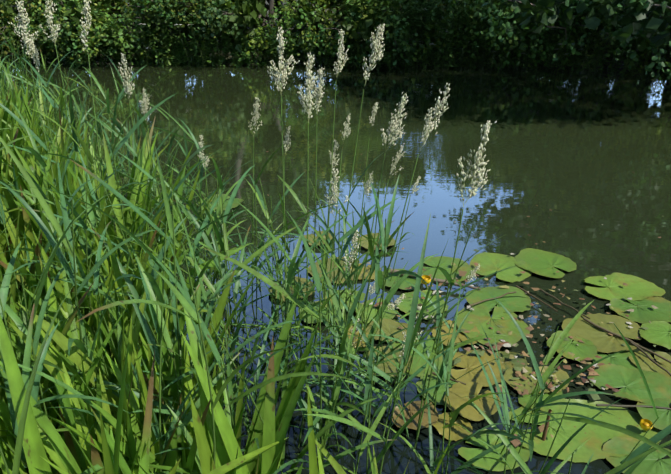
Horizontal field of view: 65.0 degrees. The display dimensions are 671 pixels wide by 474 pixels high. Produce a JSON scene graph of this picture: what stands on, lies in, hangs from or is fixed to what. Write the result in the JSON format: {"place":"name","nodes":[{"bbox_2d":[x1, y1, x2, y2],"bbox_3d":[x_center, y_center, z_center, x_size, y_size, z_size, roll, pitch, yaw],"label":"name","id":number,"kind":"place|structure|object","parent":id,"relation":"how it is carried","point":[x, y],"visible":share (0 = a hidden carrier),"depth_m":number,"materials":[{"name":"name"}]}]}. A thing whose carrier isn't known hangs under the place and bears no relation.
{"place":"outdoors","nodes":[
{"label":"outdoors","id":0,"kind":"place"},
{"bbox_2d":[238,0,273,65],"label":"leaning tree","id":1,"kind":"object","parent":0,"point":[271,4],"visible":0.19,"depth_m":7.89,"materials":[{"name":"brown wood"}]},
{"bbox_2d":[251,0,267,25],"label":"tree","id":2,"kind":"object","parent":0,"point":[264,23],"visible":0.03,"depth_m":9.77,"materials":[{"name":"brown wood"}]},
{"bbox_2d":[0,22,670,473],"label":"grass","id":3,"kind":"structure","parent":0,"point":[346,350],"depth_m":1.29,"materials":[{"name":"green plant"}]},
{"bbox_2d":[8,0,496,360],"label":"reed canary grass panicles","id":4,"kind":"object","parent":3,"relation":"attached to","point":[375,43],"visible":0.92,"depth_m":1.62,"materials":[{"name":"beige plant"}]},
{"bbox_2d":[1,60,670,473],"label":"water","id":5,"kind":"structure","parent":0,"point":[571,150],"depth_m":3.51,"materials":[{"name":"green liquid"}]},
{"bbox_2d":[273,0,454,71],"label":"bush","id":6,"kind":"object","parent":5,"relation":"on","point":[397,28],"depth_m":7.31,"materials":[{"name":"green plant"}]},
{"bbox_2d":[139,24,636,72],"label":"umbellifer stalks","id":7,"kind":"object","parent":5,"relation":"on","point":[412,45],"visible":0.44,"depth_m":7.41,"materials":[{"name":"green plant"}]},
{"bbox_2d":[138,23,632,54],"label":"umbellifer flowers","id":8,"kind":"object","parent":7,"relation":"attached to","point":[418,41],"visible":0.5,"depth_m":7.30,"materials":[{"name":"plant"}]},
{"bbox_2d":[421,275,430,289],"bbox_3d":[0.369,0.212,2.136,0.056,0.112,0.046,0,26,1],"label":"water lily flower","id":9,"kind":"object","parent":5,"relation":"on","point":[427,278],"visible":0.67,"depth_m":2.12,"materials":[{"name":"yellow plant"}]},
{"bbox_2d":[197,194,670,473],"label":"lily pads","id":10,"kind":"object","parent":5,"relation":"on","point":[614,448],"visible":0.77,"depth_m":1.77,"materials":[{"name":"green plant"}]},
{"bbox_2d":[417,303,422,312],"bbox_3d":[0.321,0.293,1.986,0.034,0.098,0.056,18,31,33],"label":"flower","id":11,"kind":"object","parent":10,"relation":"on","point":[419,306],"visible":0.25,"depth_m":1.95,"materials":[{"name":"white plant"}]},
{"bbox_2d":[390,269,670,440],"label":"driftwood and stems","id":12,"kind":"object","parent":10,"relation":"on","point":[545,430],"visible":0.83,"depth_m":1.83,"materials":[{"name":"brown wood"}]},
{"bbox_2d":[640,419,652,431],"bbox_3d":[0.874,0.548,1.491,0.032,0.075,0.055,19,32,34],"label":"water lily flower","id":13,"kind":"object","parent":10,"relation":"on","point":[645,425],"visible":0.92,"depth_m":1.47,"materials":[{"name":"yellow plant"}]},
{"bbox_2d":[266,151,662,446],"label":"floating litter","id":14,"kind":"object","parent":5,"relation":"on","point":[516,442],"visible":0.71,"depth_m":1.77,"materials":[{"name":"plant"}]},
{"bbox_2d":[339,0,617,71],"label":"hedge","id":15,"kind":"object","parent":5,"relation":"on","point":[452,38],"depth_m":7.41,"materials":[{"name":"green plant"}]},
{"bbox_2d":[558,0,670,73],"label":"foliage","id":16,"kind":"object","parent":5,"relation":"on","point":[640,41],"depth_m":6.99,"materials":[{"name":"green plant"}]},
{"bbox_2d":[587,28,670,71],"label":"bank herbs","id":17,"kind":"object","parent":5,"relation":"on","point":[637,67],"depth_m":7.40,"materials":[{"name":"green plant"}]},
{"bbox_2d":[2,0,670,291],"bbox_3d":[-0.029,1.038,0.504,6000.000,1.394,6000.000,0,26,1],"label":"ground","id":18,"kind":"structure","parent":0,"point":[609,63],"depth_m":8.37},
{"bbox_2d":[0,0,59,64],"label":"bush","id":19,"kind":"object","parent":18,"relation":"on","point":[16,47],"depth_m":7.99,"materials":[{"name":"green plant"}]},
{"bbox_2d":[0,49,82,184],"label":"sedge bed","id":20,"kind":"object","parent":18,"relation":"on","point":[25,100],"visible":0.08,"depth_m":2.75,"materials":[{"name":"green plant"}]},
{"bbox_2d":[0,0,145,68],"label":"bush","id":21,"kind":"object","parent":18,"relation":"on","point":[71,14],"depth_m":7.47,"materials":[{"name":"green plant"}]},
{"bbox_2d":[1,0,223,60],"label":"bush","id":22,"kind":"object","parent":18,"relation":"on","point":[93,5],"depth_m":7.58,"materials":[{"name":"green plant"}]},
{"bbox_2d":[0,78,224,340],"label":"sedge bed","id":23,"kind":"object","parent":18,"relation":"on","point":[27,221],"visible":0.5,"depth_m":1.78,"materials":[{"name":"green plant"}]},
{"bbox_2d":[0,189,318,473],"bbox_3d":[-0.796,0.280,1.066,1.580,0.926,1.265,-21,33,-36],"label":"sedge bed","id":24,"kind":"object","parent":18,"relation":"on","point":[63,451],"visible":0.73,"depth_m":1.03,"materials":[{"name":"green plant"}]},
{"bbox_2d":[54,0,267,66],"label":"bush","id":25,"kind":"object","parent":18,"relation":"on","point":[154,7],"depth_m":7.52,"materials":[{"name":"green plant"}]},
{"bbox_2d":[0,20,350,66],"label":"bank herbs","id":26,"kind":"object","parent":18,"relation":"on","point":[272,56],"depth_m":7.79,"materials":[{"name":"green plant"}]},
{"bbox_2d":[175,0,420,66],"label":"bush","id":27,"kind":"object","parent":18,"relation":"on","point":[233,22],"depth_m":7.41,"materials":[{"name":"green plant"}]},
{"bbox_2d":[307,392,451,473],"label":"grass blades","id":28,"kind":"object","parent":18,"relation":"on","point":[313,465],"visible":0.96,"depth_m":1.04,"materials":[{"name":"green plant"}]},
{"bbox_2d":[452,0,656,70],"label":"bush","id":29,"kind":"object","parent":18,"relation":"on","point":[526,35],"depth_m":7.13,"materials":[{"name":"green plant"}]},
{"bbox_2d":[465,0,670,88],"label":"tree","id":30,"kind":"object","parent":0,"point":[549,12],"depth_m":4.21,"materials":[{"name":"green plant"}]}
]}

